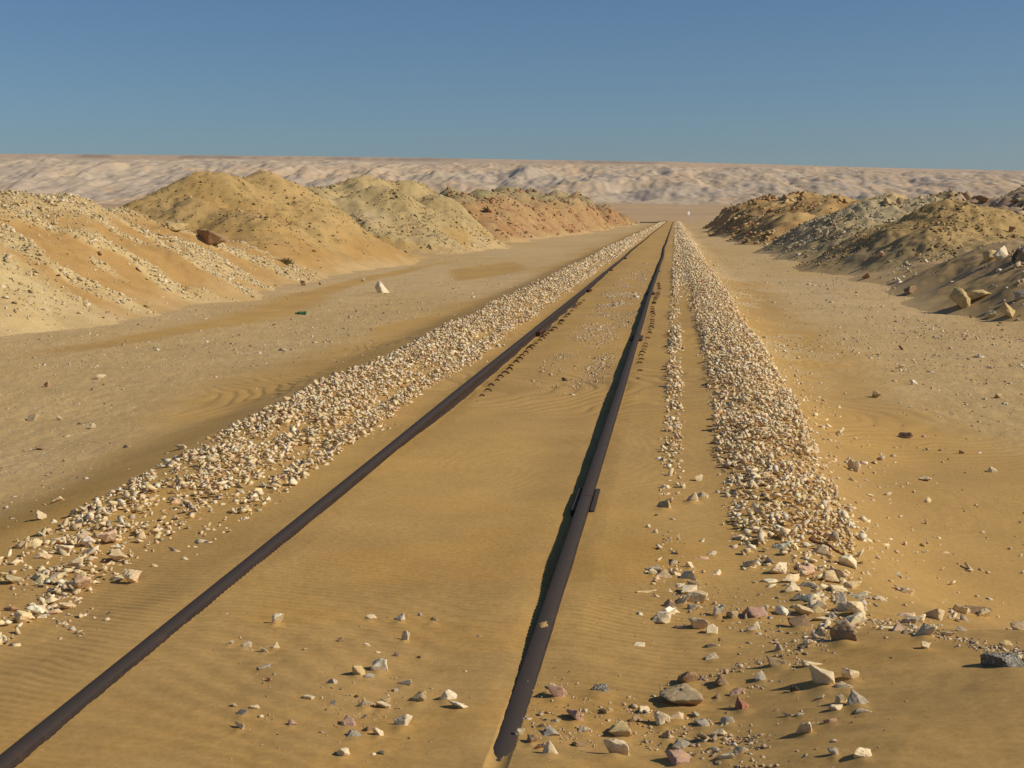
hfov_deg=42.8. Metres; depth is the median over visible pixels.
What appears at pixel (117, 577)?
stone
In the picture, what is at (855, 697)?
stone
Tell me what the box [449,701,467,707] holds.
stone
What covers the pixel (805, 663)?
stone
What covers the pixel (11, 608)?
stone
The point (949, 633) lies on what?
stone
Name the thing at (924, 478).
stone
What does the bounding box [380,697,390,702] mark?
stone
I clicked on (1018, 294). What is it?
boulder
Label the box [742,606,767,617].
stone
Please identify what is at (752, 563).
stone
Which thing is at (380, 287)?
boulder
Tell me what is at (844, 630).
stone
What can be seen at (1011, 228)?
boulder
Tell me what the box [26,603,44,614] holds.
stone
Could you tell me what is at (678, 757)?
stone
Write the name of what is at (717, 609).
stone
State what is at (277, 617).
stone
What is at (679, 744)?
stone
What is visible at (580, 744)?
stone
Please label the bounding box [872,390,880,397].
stone
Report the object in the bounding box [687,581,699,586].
stone
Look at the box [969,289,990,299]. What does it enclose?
boulder
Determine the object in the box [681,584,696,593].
stone
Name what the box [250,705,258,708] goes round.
stone
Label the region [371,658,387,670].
stone
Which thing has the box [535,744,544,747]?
stone
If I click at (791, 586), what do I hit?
stone
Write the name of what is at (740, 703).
stone
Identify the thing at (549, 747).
stone
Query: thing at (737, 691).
stone
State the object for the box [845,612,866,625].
stone
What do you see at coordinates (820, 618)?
stone
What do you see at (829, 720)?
stone
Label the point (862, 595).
stone
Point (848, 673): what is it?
stone
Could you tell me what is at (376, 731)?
stone
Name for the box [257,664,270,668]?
stone
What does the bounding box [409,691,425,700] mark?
stone
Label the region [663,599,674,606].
stone
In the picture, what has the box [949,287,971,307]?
boulder
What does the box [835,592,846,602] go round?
stone
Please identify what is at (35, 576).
stone
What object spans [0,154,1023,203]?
hills
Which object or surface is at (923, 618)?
stone
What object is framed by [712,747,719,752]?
stone
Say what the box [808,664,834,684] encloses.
stone
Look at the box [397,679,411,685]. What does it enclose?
stone
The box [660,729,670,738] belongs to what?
stone
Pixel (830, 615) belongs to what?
stone
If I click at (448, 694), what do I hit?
stone
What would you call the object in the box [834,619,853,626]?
stone
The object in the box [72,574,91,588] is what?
stone
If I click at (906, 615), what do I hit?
stone
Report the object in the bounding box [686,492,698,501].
stone
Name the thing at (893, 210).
hill
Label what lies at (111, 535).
stone
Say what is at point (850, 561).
stone
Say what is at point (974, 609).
stone
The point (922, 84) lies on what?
sky
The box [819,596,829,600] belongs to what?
stone
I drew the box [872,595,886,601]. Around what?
stone
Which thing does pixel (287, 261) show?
scrub
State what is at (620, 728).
stone
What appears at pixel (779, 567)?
stone
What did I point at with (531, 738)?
stone
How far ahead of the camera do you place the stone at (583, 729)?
4.15 m
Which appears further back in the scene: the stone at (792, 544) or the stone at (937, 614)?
the stone at (792, 544)
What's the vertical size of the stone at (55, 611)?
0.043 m
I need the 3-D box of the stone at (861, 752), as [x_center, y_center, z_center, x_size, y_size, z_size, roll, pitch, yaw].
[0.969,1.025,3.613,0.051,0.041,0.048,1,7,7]
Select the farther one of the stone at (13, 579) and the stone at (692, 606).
the stone at (13, 579)
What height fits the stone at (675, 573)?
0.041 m
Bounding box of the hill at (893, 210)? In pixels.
[753,191,942,261]
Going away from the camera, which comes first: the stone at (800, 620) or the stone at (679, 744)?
the stone at (679, 744)
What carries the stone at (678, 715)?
on the ground
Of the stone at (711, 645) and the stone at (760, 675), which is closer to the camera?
the stone at (760, 675)
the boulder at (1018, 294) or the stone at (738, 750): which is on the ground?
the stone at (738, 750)
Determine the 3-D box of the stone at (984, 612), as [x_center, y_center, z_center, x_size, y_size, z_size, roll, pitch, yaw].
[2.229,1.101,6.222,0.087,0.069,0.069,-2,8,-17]
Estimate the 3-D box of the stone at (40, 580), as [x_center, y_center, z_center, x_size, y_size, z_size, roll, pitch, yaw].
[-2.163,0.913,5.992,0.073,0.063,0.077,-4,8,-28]
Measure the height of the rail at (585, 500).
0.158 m
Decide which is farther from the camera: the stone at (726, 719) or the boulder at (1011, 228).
the boulder at (1011, 228)
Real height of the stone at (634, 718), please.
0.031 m
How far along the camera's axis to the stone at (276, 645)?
4.96 m
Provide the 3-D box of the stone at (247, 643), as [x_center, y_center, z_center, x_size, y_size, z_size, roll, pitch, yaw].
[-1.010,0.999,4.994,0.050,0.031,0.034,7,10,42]
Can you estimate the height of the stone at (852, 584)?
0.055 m
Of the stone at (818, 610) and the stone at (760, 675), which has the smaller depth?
the stone at (760, 675)
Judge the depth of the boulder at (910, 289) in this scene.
31.92 m
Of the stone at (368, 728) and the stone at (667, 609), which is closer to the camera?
the stone at (368, 728)
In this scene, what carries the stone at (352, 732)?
on the ground
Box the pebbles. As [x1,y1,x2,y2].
[0,250,1023,767]
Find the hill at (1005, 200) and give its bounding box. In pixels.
[913,187,1023,211]
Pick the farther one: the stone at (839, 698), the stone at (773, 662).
the stone at (773, 662)
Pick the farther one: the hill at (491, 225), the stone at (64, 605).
the hill at (491, 225)
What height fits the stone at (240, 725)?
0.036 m
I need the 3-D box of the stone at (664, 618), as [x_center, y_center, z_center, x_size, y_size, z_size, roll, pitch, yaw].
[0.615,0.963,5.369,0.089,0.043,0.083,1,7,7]
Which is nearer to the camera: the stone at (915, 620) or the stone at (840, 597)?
the stone at (915, 620)
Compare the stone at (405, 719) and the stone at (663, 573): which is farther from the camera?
the stone at (663, 573)
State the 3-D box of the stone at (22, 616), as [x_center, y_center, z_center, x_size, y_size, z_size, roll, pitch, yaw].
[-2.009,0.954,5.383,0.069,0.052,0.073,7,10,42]
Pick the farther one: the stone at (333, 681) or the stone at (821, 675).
the stone at (333, 681)
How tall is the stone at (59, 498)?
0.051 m
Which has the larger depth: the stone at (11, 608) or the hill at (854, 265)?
the hill at (854, 265)
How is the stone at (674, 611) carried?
on the ground
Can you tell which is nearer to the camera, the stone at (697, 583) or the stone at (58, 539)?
the stone at (697, 583)
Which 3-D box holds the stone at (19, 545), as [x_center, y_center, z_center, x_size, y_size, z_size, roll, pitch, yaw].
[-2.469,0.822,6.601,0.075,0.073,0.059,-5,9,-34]
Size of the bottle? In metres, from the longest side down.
0.241 x 0.070 x 0.070 m
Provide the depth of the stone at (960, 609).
6.19 m
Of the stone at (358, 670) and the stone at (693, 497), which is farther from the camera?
the stone at (693, 497)
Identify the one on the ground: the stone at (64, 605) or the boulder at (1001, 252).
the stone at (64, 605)
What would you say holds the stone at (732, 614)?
on the ground
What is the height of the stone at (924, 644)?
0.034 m
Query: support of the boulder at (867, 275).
on the hill at (931, 292)
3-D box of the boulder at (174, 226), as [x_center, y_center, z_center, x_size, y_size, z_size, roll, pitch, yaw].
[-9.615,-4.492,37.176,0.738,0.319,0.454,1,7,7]
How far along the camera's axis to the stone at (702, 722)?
4.16 m
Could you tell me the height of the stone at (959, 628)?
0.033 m
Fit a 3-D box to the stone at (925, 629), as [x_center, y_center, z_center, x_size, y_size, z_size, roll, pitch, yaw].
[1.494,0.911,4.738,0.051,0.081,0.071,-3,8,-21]
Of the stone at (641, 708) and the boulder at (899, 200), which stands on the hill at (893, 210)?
the boulder at (899, 200)
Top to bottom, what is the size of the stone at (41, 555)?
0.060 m
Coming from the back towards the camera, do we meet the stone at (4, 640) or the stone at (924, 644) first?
the stone at (4, 640)
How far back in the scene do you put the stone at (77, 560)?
6.20 m
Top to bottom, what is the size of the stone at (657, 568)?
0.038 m
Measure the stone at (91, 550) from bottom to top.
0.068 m
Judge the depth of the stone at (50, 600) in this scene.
5.66 m
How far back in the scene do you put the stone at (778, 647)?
4.81 m
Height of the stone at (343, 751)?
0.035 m
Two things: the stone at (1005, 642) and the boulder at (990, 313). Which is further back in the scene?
the boulder at (990, 313)
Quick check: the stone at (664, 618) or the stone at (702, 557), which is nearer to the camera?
the stone at (664, 618)
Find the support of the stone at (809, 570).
on the ground
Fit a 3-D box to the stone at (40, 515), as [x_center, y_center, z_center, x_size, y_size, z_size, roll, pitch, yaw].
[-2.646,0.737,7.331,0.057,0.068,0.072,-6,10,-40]
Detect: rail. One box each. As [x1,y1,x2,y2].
[0,221,667,767]
[493,223,672,761]
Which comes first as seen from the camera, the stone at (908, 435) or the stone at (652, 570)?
the stone at (652, 570)
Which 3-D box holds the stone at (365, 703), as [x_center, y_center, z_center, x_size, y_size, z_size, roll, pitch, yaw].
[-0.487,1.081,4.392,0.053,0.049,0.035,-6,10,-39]
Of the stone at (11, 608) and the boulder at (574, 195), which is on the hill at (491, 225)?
the boulder at (574, 195)
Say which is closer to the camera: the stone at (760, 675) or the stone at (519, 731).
the stone at (519, 731)
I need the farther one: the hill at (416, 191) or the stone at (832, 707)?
the hill at (416, 191)
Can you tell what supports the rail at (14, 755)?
on the ground
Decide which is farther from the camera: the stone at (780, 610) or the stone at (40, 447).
the stone at (40, 447)
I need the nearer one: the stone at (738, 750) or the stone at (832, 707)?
the stone at (738, 750)
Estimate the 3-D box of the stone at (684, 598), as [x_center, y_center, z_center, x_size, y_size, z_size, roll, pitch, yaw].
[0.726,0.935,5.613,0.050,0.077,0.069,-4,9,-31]
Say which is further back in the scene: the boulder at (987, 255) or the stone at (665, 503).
the boulder at (987, 255)
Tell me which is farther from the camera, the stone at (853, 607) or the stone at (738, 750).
the stone at (853, 607)
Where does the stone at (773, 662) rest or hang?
on the ground
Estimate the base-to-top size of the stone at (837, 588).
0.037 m
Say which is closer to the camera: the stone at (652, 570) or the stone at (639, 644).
the stone at (639, 644)
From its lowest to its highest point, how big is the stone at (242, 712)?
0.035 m
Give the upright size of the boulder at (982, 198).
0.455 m
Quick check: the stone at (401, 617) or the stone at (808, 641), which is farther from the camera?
the stone at (401, 617)
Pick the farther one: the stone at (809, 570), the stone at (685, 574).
the stone at (809, 570)
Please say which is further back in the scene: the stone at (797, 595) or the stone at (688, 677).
the stone at (797, 595)
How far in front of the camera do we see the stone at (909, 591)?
6.21 m
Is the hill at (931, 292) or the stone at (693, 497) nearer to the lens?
the stone at (693, 497)
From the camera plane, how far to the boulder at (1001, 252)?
29.27 m
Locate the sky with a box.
[0,0,1023,170]
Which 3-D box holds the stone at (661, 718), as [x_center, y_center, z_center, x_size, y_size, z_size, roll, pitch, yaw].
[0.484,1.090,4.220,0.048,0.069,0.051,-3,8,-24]
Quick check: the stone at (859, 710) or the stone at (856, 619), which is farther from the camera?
the stone at (856, 619)
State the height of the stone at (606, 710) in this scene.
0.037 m
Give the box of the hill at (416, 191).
[307,175,510,253]
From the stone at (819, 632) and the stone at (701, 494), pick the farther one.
the stone at (701, 494)
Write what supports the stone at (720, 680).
on the ground
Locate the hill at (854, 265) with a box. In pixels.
[792,199,1023,275]
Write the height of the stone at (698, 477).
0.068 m
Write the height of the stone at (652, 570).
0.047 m
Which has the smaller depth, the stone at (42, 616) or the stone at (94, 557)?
the stone at (42, 616)
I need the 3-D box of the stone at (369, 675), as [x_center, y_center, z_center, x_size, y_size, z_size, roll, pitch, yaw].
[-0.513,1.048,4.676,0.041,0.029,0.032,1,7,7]
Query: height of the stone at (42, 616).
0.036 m
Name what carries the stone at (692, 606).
on the ground
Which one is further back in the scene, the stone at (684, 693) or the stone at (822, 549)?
the stone at (822, 549)
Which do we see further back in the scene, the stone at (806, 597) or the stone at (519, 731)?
the stone at (806, 597)
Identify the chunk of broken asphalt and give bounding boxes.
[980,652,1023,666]
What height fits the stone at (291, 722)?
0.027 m
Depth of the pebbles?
8.63 m
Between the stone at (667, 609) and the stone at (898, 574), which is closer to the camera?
the stone at (667, 609)
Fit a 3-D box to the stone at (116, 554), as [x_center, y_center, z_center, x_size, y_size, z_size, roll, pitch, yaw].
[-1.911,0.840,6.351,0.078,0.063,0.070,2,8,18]
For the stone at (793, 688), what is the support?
on the ground
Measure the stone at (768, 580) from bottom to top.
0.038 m
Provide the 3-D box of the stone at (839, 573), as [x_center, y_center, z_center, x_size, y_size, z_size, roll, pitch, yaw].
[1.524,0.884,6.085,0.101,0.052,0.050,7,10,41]
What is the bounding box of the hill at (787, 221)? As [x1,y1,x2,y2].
[703,192,870,245]
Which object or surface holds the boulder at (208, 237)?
on the hill at (187, 273)
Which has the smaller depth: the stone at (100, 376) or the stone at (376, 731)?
the stone at (376, 731)
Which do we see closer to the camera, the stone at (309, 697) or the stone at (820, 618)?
the stone at (309, 697)
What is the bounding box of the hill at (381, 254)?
[120,171,433,275]
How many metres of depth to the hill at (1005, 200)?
66.91 m
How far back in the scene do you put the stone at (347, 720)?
4.23 m
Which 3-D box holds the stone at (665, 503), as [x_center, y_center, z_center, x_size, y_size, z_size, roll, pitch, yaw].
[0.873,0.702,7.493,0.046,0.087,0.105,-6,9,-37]
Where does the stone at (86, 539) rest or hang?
on the ballast at (424, 345)
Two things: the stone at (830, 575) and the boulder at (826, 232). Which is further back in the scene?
the boulder at (826, 232)
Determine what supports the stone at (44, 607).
on the ground
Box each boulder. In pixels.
[164,221,188,231]
[197,230,226,244]
[375,281,389,292]
[569,191,581,198]
[823,228,828,235]
[861,273,869,278]
[883,197,891,204]
[896,197,903,204]
[903,285,915,294]
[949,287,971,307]
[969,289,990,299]
[975,195,988,202]
[983,250,995,261]
[984,305,996,318]
[993,246,1007,259]
[999,302,1014,317]
[1008,226,1015,231]
[1011,248,1023,262]
[1013,289,1023,300]
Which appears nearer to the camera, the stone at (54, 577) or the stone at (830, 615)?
the stone at (830, 615)
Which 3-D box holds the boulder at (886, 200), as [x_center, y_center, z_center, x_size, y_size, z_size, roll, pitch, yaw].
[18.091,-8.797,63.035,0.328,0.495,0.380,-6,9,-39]
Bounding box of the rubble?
[0,171,1023,330]
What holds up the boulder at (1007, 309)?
on the hill at (931, 292)
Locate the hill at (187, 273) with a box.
[0,191,327,336]
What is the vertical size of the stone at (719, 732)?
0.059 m
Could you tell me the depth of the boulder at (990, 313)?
25.30 m
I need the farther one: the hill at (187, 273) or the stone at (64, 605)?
the hill at (187, 273)
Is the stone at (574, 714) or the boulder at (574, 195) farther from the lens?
the boulder at (574, 195)
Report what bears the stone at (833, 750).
on the ground
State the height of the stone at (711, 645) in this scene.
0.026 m
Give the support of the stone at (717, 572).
on the ground
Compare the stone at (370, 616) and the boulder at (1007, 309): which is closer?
the stone at (370, 616)
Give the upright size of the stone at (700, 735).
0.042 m
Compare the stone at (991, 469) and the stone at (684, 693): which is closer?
the stone at (684, 693)
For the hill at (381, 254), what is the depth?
49.83 m
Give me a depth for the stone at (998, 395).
14.56 m
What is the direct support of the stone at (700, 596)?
on the ground
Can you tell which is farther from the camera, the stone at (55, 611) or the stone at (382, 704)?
the stone at (55, 611)
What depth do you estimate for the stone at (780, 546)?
6.55 m
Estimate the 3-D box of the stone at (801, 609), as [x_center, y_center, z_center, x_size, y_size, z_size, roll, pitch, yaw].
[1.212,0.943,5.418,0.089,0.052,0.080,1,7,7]
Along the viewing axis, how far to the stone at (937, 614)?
5.50 m
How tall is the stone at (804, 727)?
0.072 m
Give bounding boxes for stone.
[0,634,8,642]
[2,574,21,582]
[3,606,18,610]
[14,610,34,622]
[15,541,31,548]
[26,413,38,420]
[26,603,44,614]
[29,539,42,545]
[32,573,48,579]
[34,552,52,558]
[34,577,46,583]
[35,445,44,449]
[36,510,46,519]
[36,614,46,617]
[37,597,59,604]
[38,605,47,614]
[45,572,65,583]
[48,608,62,613]
[50,496,64,503]
[50,536,65,542]
[56,545,73,549]
[58,602,75,608]
[66,556,83,565]
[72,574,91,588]
[80,535,94,545]
[82,545,98,555]
[84,556,98,560]
[96,374,105,379]
[98,529,117,541]
[108,548,127,562]
[110,574,123,580]
[122,569,141,582]
[175,444,186,449]
[235,721,244,728]
[237,709,247,714]
[241,641,251,646]
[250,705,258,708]
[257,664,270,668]
[271,642,279,647]
[272,613,283,622]
[288,719,296,724]
[302,694,315,699]
[328,678,337,683]
[337,747,349,755]
[340,715,355,725]
[347,728,362,736]
[352,665,364,675]
[358,700,373,705]
[363,673,374,677]
[363,726,371,731]
[365,614,376,618]
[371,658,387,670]
[373,727,383,735]
[376,701,390,708]
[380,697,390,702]
[394,613,404,620]
[394,714,412,724]
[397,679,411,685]
[401,630,409,639]
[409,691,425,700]
[439,689,456,699]
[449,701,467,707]
[514,728,524,734]
[526,734,537,742]
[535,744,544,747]
[542,740,557,753]
[543,726,559,735]
[547,685,567,696]
[566,709,582,719]
[571,742,586,746]
[577,725,589,732]
[590,678,608,692]
[599,707,613,713]
[603,739,628,755]
[608,720,631,736]
[629,714,639,721]
[632,642,644,646]
[639,706,649,712]
[644,565,661,571]
[649,568,657,573]
[652,611,672,623]
[654,710,669,724]
[656,499,670,508]
[658,569,671,577]
[658,606,674,612]
[659,683,703,704]
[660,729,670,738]
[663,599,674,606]
[664,749,691,765]
[669,609,679,614]
[670,571,680,575]
[670,711,683,719]
[672,739,690,748]
[676,594,690,602]
[677,671,699,682]
[680,570,696,580]
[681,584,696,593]
[685,562,693,567]
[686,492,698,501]
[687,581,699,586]
[687,590,707,603]
[687,604,699,609]
[688,617,709,628]
[694,556,708,559]
[694,718,709,725]
[695,474,702,480]
[697,492,708,497]
[697,732,710,739]
[705,652,718,659]
[706,623,717,633]
[706,644,719,647]
[707,550,716,554]
[711,569,720,574]
[711,729,726,735]
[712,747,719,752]
[713,604,724,614]
[713,673,728,685]
[717,752,733,758]
[720,716,734,723]
[726,611,740,617]
[729,687,745,695]
[733,745,748,754]
[734,696,749,709]
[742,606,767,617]
[743,560,755,567]
[747,621,759,630]
[754,670,765,680]
[761,578,777,582]
[766,655,786,666]
[769,562,786,573]
[772,543,789,548]
[774,605,792,615]
[774,643,782,651]
[781,574,798,581]
[783,540,798,549]
[784,581,800,591]
[787,614,810,626]
[790,686,798,691]
[792,593,801,599]
[793,604,813,614]
[795,563,814,575]
[796,722,811,732]
[798,593,817,601]
[800,582,817,587]
[801,660,820,666]
[803,639,812,644]
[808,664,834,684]
[811,607,823,612]
[812,544,829,555]
[812,600,827,608]
[814,617,832,620]
[814,627,826,636]
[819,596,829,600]
[821,570,839,581]
[823,718,836,722]
[827,611,838,617]
[828,704,842,710]
[828,747,838,754]
[829,568,847,578]
[830,585,847,591]
[830,621,856,640]
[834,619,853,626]
[834,681,852,687]
[834,693,846,703]
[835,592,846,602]
[837,601,849,611]
[838,555,856,569]
[841,668,858,678]
[843,581,861,588]
[843,601,865,614]
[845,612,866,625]
[846,689,866,705]
[847,459,860,471]
[847,592,867,599]
[854,747,871,757]
[855,708,871,713]
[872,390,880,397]
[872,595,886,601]
[893,572,902,578]
[895,586,914,595]
[898,432,913,438]
[898,612,915,617]
[901,617,922,623]
[913,614,925,622]
[914,622,935,635]
[918,476,931,480]
[921,641,930,647]
[924,608,944,619]
[938,631,955,635]
[953,604,970,613]
[956,626,966,630]
[964,605,991,615]
[977,608,989,616]
[987,466,996,471]
[994,393,1001,397]
[999,640,1012,644]
[1010,620,1023,629]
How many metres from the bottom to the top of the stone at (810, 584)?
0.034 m
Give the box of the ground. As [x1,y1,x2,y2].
[0,203,1023,767]
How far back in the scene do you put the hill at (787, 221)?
95.75 m
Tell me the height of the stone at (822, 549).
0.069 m
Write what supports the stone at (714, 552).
on the ground
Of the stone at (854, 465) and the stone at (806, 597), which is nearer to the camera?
the stone at (806, 597)
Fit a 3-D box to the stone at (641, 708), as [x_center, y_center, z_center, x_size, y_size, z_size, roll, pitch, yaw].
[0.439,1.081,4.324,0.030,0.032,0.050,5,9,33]
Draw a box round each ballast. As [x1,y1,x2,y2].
[0,221,665,645]
[638,221,999,640]
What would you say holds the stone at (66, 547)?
on the ground
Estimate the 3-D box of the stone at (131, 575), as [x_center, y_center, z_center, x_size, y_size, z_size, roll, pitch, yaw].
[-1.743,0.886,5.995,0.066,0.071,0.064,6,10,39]
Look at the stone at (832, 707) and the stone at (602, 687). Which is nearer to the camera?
the stone at (832, 707)
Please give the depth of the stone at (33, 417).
12.70 m
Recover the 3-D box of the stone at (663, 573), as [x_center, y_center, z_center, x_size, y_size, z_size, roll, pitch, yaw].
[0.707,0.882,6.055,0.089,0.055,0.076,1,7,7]
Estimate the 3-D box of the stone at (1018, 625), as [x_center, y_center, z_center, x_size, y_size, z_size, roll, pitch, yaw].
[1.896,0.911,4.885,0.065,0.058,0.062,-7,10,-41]
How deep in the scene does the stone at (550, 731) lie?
4.12 m
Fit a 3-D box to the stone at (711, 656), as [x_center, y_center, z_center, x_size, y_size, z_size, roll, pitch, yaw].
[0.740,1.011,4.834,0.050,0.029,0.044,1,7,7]
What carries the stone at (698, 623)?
on the ground
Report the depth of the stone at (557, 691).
4.45 m
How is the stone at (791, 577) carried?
on the ground
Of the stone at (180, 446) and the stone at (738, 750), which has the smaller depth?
the stone at (738, 750)
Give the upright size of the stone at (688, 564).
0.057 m
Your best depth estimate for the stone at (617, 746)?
3.94 m
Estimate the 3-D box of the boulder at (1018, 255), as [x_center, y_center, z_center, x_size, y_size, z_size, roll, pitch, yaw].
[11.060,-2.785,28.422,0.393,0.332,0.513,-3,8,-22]
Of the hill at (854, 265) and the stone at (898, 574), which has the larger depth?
the hill at (854, 265)
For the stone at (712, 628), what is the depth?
5.16 m
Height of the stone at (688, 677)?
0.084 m
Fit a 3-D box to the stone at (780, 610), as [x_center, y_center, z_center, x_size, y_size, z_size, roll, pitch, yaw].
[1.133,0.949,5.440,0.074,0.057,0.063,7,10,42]
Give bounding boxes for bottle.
[295,311,306,314]
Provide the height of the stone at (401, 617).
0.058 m
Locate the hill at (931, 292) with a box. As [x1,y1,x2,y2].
[848,239,1023,321]
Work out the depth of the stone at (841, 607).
5.43 m
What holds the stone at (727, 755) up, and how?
on the ground
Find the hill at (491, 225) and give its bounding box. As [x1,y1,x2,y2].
[440,186,638,242]
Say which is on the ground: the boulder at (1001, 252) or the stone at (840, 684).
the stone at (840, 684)
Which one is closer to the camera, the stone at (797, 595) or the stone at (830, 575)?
the stone at (797, 595)
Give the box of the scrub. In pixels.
[276,258,294,263]
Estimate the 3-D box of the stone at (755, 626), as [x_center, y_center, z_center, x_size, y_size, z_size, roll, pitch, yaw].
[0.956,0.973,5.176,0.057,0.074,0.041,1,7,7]
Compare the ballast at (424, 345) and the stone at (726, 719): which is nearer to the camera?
the stone at (726, 719)
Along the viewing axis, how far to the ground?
7.12 m
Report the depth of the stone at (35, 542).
6.60 m
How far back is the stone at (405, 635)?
5.10 m
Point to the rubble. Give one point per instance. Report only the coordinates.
(967, 194)
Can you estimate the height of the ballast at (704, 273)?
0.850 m
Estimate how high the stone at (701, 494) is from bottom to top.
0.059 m

